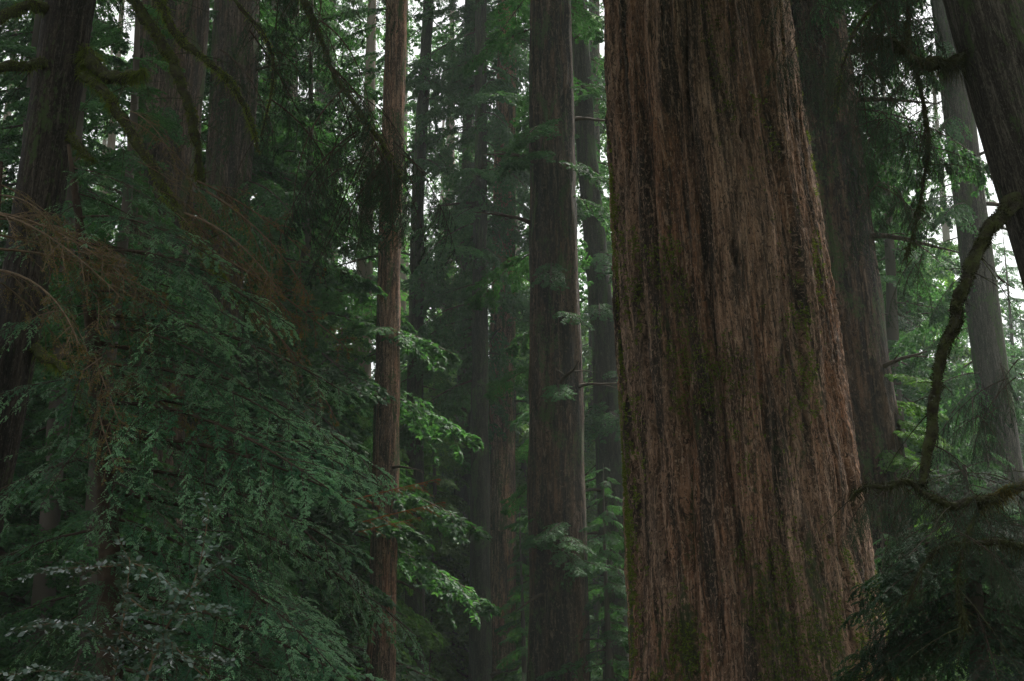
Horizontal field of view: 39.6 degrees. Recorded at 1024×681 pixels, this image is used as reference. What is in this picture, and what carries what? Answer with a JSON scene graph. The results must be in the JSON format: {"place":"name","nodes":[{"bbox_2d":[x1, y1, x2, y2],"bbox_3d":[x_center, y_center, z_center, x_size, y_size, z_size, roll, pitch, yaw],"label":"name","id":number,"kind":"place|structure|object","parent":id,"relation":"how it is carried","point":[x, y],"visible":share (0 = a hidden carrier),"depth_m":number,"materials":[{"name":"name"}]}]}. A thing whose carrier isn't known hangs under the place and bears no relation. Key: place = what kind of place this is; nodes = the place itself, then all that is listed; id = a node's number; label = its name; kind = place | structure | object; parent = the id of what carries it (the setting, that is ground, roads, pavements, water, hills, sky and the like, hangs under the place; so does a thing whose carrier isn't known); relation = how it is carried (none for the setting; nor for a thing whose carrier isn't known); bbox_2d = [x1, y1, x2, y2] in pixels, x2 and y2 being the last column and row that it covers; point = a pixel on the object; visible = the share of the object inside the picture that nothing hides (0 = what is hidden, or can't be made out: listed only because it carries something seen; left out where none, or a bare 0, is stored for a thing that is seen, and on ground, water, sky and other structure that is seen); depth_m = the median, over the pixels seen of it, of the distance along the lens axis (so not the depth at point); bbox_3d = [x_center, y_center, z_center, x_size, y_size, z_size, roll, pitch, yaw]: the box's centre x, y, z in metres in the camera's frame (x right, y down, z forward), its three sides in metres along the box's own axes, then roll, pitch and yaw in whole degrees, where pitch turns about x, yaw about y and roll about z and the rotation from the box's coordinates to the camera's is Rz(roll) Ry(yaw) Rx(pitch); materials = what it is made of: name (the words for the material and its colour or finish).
{"place":"outdoors","nodes":[
{"label":"outdoors","id":0,"kind":"place"},
{"bbox_2d":[0,0,1023,401],"label":"sky","id":1,"kind":"structure","parent":0,"point":[1017,292],"materials":[{"name":"white"}]},
{"bbox_3d":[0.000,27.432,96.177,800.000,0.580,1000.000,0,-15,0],"label":"ground","id":2,"kind":"structure","parent":0,"visible":0},
{"bbox_2d":[0,348,82,595],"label":"young conifer","id":3,"kind":"object","parent":2,"relation":"on","point":[9,550],"depth_m":39.25,"materials":[{"name":"green plant"}]},
{"bbox_2d":[0,0,122,552],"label":"redwood tree","id":4,"kind":"object","parent":2,"relation":"on","point":[4,130],"visible":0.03,"depth_m":47.51,"materials":[{"name":"green plant"}]},
{"bbox_2d":[0,0,129,637],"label":"redwood tree","id":5,"kind":"object","parent":2,"relation":"on","point":[116,61],"visible":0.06,"depth_m":33.95,"materials":[{"name":"green plant"}]},
{"bbox_2d":[0,161,168,394],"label":"withered conifer","id":6,"kind":"object","parent":2,"relation":"on","point":[56,231],"visible":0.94,"depth_m":9.50,"materials":[{"name":"plant"}]},
{"bbox_2d":[0,0,183,680],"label":"tree","id":7,"kind":"object","parent":2,"relation":"on","point":[44,585],"visible":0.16,"depth_m":27.25,"materials":[{"name":"green plant"}]},
{"bbox_2d":[83,182,118,241],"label":"young conifer","id":8,"kind":"object","parent":2,"relation":"on","point":[114,232],"visible":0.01,"depth_m":59.60,"materials":[{"name":"green plant"}]},
{"bbox_2d":[0,0,218,680],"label":"young conifer","id":9,"kind":"object","parent":2,"relation":"on","point":[86,557],"visible":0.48,"depth_m":24.56,"materials":[{"name":"green plant"}]},
{"bbox_2d":[0,490,240,680],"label":"huckleberry shrub","id":10,"kind":"object","parent":2,"relation":"on","point":[128,568],"visible":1,"depth_m":6.18,"materials":[{"name":"green plant"}]},
{"bbox_2d":[0,0,246,680],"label":"young conifer","id":11,"kind":"object","parent":2,"relation":"on","point":[22,600],"visible":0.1,"depth_m":30.57,"materials":[{"name":"green plant"}]},
{"bbox_2d":[74,128,219,668],"bbox_3d":[-9.576,0.791,34.808,6.561,20.312,5.322,0,-15,0],"label":"young conifer","id":12,"kind":"object","parent":2,"relation":"on","point":[210,491],"visible":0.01,"depth_m":35.00,"materials":[{"name":"green plant"}]},
{"bbox_2d":[121,447,217,680],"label":"young conifer","id":13,"kind":"object","parent":2,"relation":"on","point":[135,590],"visible":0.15,"depth_m":25.53,"materials":[{"name":"green plant"}]},
{"bbox_2d":[84,0,296,680],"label":"redwood tree","id":14,"kind":"object","parent":2,"relation":"on","point":[194,74],"visible":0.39,"depth_m":31.45,"materials":[{"name":"green plant"}]},
{"bbox_2d":[1,0,386,680],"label":"young conifer","id":15,"kind":"object","parent":2,"relation":"on","point":[343,428],"visible":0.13,"depth_m":42.13,"materials":[{"name":"green plant"}]},
{"bbox_2d":[0,144,445,680],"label":"drooping conifer","id":16,"kind":"object","parent":2,"relation":"on","point":[106,593],"visible":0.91,"depth_m":9.40,"materials":[{"name":"green plant"}]},
{"bbox_2d":[0,0,457,540],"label":"leaning mossy tree","id":17,"kind":"object","parent":2,"relation":"on","point":[65,64],"visible":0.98,"depth_m":11.25,"materials":[{"name":"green plant"}]},
{"bbox_2d":[197,446,320,680],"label":"young conifer","id":18,"kind":"object","parent":2,"relation":"on","point":[290,574],"visible":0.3,"depth_m":27.50,"materials":[{"name":"green plant"}]},
{"bbox_2d":[183,0,338,654],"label":"redwood tree","id":19,"kind":"object","parent":2,"relation":"on","point":[229,20],"visible":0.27,"depth_m":42.53,"materials":[{"name":"green plant"}]},
{"bbox_2d":[201,0,358,383],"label":"redwood tree","id":20,"kind":"object","parent":2,"relation":"on","point":[292,89],"visible":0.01,"depth_m":58.50,"materials":[{"name":"green plant"}]},
{"bbox_2d":[240,277,345,635],"bbox_3d":[-9.874,5.368,47.509,10.667,22.578,9.782,-12,-19,37],"label":"young conifer","id":21,"kind":"object","parent":2,"relation":"on","point":[307,548],"depth_m":47.63,"materials":[{"name":"green plant"}]},
{"bbox_2d":[247,267,368,673],"bbox_3d":[-9.824,5.667,49.992,9.520,19.872,10.577,-7,-17,25],"label":"young conifer","id":22,"kind":"object","parent":2,"relation":"on","point":[356,610],"depth_m":49.20,"materials":[{"name":"green plant"}]},
{"bbox_2d":[258,0,402,361],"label":"redwood tree","id":23,"kind":"object","parent":2,"relation":"on","point":[323,92],"visible":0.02,"depth_m":71.34,"materials":[{"name":"green plant"}]},
{"bbox_2d":[181,0,500,680],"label":"young conifer","id":24,"kind":"object","parent":2,"relation":"on","point":[364,387],"visible":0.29,"depth_m":43.74,"materials":[{"name":"green plant"}]},
{"bbox_2d":[278,363,405,679],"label":"young conifer","id":25,"kind":"object","parent":2,"relation":"on","point":[337,539],"visible":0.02,"depth_m":46.43,"materials":[{"name":"green plant"}]},
{"bbox_2d":[286,290,425,610],"bbox_3d":[-6.371,6.409,49.983,6.929,17.308,6.461,0,-15,0],"label":"young conifer","id":26,"kind":"object","parent":2,"relation":"on","point":[364,422],"visible":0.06,"depth_m":50.31,"materials":[{"name":"green plant"}]},
{"bbox_2d":[320,0,426,680],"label":"redwood tree","id":27,"kind":"object","parent":2,"relation":"on","point":[381,653],"visible":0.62,"depth_m":43.22,"materials":[{"name":"green plant"}]},
{"bbox_2d":[314,314,449,680],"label":"young conifer","id":28,"kind":"object","parent":2,"relation":"on","point":[419,625],"visible":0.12,"depth_m":51.08,"materials":[{"name":"green plant"}]},
{"bbox_2d":[325,350,456,671],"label":"young conifer","id":29,"kind":"object","parent":2,"relation":"on","point":[373,377],"visible":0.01,"depth_m":65.34,"materials":[{"name":"green plant"}]},
{"bbox_2d":[356,368,469,680],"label":"young conifer","id":30,"kind":"object","parent":2,"relation":"on","point":[442,665],"visible":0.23,"depth_m":58.47,"materials":[{"name":"green plant"}]},
{"bbox_2d":[397,379,453,671],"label":"young conifer","id":31,"kind":"object","parent":2,"relation":"on","point":[449,488],"visible":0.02,"depth_m":66.67,"materials":[{"name":"green plant"}]},
{"bbox_2d":[356,0,498,680],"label":"redwood tree","id":32,"kind":"object","parent":2,"relation":"on","point":[415,601],"visible":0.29,"depth_m":58.78,"materials":[{"name":"green plant"}]},
{"bbox_2d":[399,252,488,564],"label":"young conifer","id":33,"kind":"object","parent":2,"relation":"on","point":[452,374],"visible":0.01,"depth_m":70.50,"materials":[{"name":"green plant"}]},
{"bbox_2d":[398,0,529,680],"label":"redwood tree","id":34,"kind":"object","parent":2,"relation":"on","point":[464,492],"visible":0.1,"depth_m":63.94,"materials":[{"name":"green plant"}]},
{"bbox_2d":[399,0,529,680],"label":"redwood tree","id":35,"kind":"object","parent":2,"relation":"on","point":[480,640],"visible":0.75,"depth_m":56.16,"materials":[{"name":"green plant"}]},
{"bbox_2d":[405,0,603,677],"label":"redwood tree","id":36,"kind":"object","parent":2,"relation":"on","point":[508,319],"visible":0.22,"depth_m":57.89,"materials":[{"name":"green plant"}]},
{"bbox_2d":[427,256,586,651],"bbox_3d":[1.020,7.573,63.144,11.579,24.744,13.414,10,-18,-33],"label":"young conifer","id":37,"kind":"object","parent":2,"relation":"on","point":[521,478],"visible":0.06,"depth_m":62.15,"materials":[{"name":"green plant"}]},
{"bbox_2d":[489,297,528,641],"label":"young conifer","id":38,"kind":"object","parent":2,"relation":"on","point":[517,445],"visible":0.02,"depth_m":64.78,"materials":[{"name":"green plant"}]},
{"bbox_2d":[0,0,1023,658],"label":"distant forest","id":39,"kind":"object","parent":2,"relation":"on","point":[368,268],"visible":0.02,"depth_m":82.74,"materials":[{"name":"green plant"}]},
{"bbox_2d":[495,508,528,680],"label":"young conifer","id":40,"kind":"object","parent":2,"relation":"on","point":[521,632],"visible":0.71,"depth_m":43.22,"materials":[{"name":"green plant"}]},
{"bbox_2d":[462,0,616,680],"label":"redwood tree","id":41,"kind":"object","parent":2,"relation":"on","point":[556,539],"visible":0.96,"depth_m":36.77,"materials":[{"name":"green plant"}]},
{"bbox_2d":[516,303,592,666],"bbox_3d":[3.366,9.570,61.714,10.568,23.344,10.787,-8,-17,28],"label":"young conifer","id":42,"kind":"object","parent":2,"relation":"on","point":[585,341],"visible":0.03,"depth_m":63.08,"materials":[{"name":"green plant"}]},
{"bbox_2d":[516,615,601,680],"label":"young conifer","id":43,"kind":"object","parent":2,"relation":"on","point":[592,675],"depth_m":48.75,"materials":[{"name":"green plant"}]},
{"bbox_2d":[492,319,627,680],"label":"young conifer","id":44,"kind":"object","parent":2,"relation":"on","point":[591,509],"visible":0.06,"depth_m":56.42,"materials":[{"name":"green plant"}]},
{"bbox_2d":[505,0,628,680],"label":"redwood tree","id":45,"kind":"object","parent":2,"relation":"on","point":[605,415],"visible":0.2,"depth_m":45.17,"materials":[{"name":"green plant"}]},
{"bbox_2d":[536,463,628,680],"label":"young conifer","id":46,"kind":"object","parent":2,"relation":"on","point":[621,638],"visible":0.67,"depth_m":35.44,"materials":[{"name":"green plant"}]},
{"bbox_2d":[576,0,612,619],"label":"redwood tree","id":47,"kind":"object","parent":2,"relation":"on","point":[599,129],"visible":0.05,"depth_m":64.63,"materials":[{"name":"green plant"}]},
{"bbox_2d":[602,0,898,680],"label":"giant redwood","id":48,"kind":"object","parent":2,"relation":"on","point":[741,475],"visible":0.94,"depth_m":14.53,"materials":[{"name":"brown plant"}]},
{"bbox_2d":[790,0,990,680],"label":"redwood tree","id":49,"kind":"object","parent":2,"relation":"on","point":[868,363],"visible":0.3,"depth_m":24.63,"materials":[{"name":"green plant"}]},
{"bbox_2d":[760,0,1023,676],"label":"leaning tree","id":50,"kind":"object","parent":2,"relation":"on","point":[987,60],"visible":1,"depth_m":9.42,"materials":[{"name":"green plant"}]},
{"bbox_2d":[873,529,946,680],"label":"young conifer","id":51,"kind":"object","parent":2,"relation":"on","point":[881,549],"visible":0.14,"depth_m":19.78,"materials":[{"name":"green plant"}]},
{"bbox_2d":[853,8,979,666],"bbox_3d":[11.077,-0.445,41.783,6.562,26.314,7.277,11,-19,-35],"label":"young conifer","id":52,"kind":"object","parent":2,"relation":"on","point":[889,279],"visible":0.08,"depth_m":41.59,"materials":[{"name":"green plant"}]},
{"bbox_2d":[832,464,1023,680],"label":"shaded conifer","id":53,"kind":"object","parent":2,"relation":"on","point":[982,643],"visible":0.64,"depth_m":10.21,"materials":[{"name":"green plant"}]},
{"bbox_2d":[852,55,1023,677],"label":"young conifer","id":54,"kind":"object","parent":2,"relation":"on","point":[910,320],"visible":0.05,"depth_m":46.23,"materials":[{"name":"green plant"}]},
{"bbox_2d":[900,307,975,491],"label":"young conifer","id":55,"kind":"object","parent":2,"relation":"on","point":[949,464],"visible":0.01,"depth_m":50.47,"materials":[{"name":"green plant"}]},
{"bbox_2d":[864,0,1023,680],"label":"redwood tree","id":56,"kind":"object","parent":2,"relation":"on","point":[967,211],"visible":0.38,"depth_m":35.27,"materials":[{"name":"grey plant"}]},
{"bbox_2d":[875,127,1019,649],"bbox_3d":[13.407,4.408,49.834,13.267,27.520,12.349,-9,-17,30],"label":"young conifer","id":57,"kind":"object","parent":2,"relation":"on","point":[967,351],"visible":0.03,"depth_m":51.78,"materials":[{"name":"green plant"}]},
{"bbox_2d":[911,457,994,679],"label":"young conifer","id":58,"kind":"object","parent":2,"relation":"on","point":[937,472],"visible":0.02,"depth_m":36.28,"materials":[{"name":"green plant"}]},
{"bbox_2d":[895,394,1013,680],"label":"young conifer","id":59,"kind":"object","parent":2,"relation":"on","point":[907,455],"visible":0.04,"depth_m":29.16,"materials":[{"name":"green plant"}]},
{"bbox_2d":[935,414,1023,680],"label":"young conifer","id":60,"kind":"object","parent":2,"relation":"on","point":[993,468],"visible":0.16,"depth_m":30.17,"materials":[{"name":"green plant"}]},
{"bbox_2d":[955,323,1023,469],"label":"young conifer","id":61,"kind":"object","parent":2,"relation":"on","point":[1021,440],"visible":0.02,"depth_m":57.09,"materials":[{"name":"green plant"}]},
{"bbox_2d":[958,299,1023,620],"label":"young conifer","id":62,"kind":"object","parent":2,"relation":"on","point":[1016,353],"visible":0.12,"depth_m":51.49,"materials":[{"name":"green plant"}]},
{"bbox_2d":[970,229,1023,449],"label":"young conifer","id":63,"kind":"object","parent":2,"relation":"on","point":[1011,325],"visible":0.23,"depth_m":62.79,"materials":[{"name":"green plant"}]}
]}

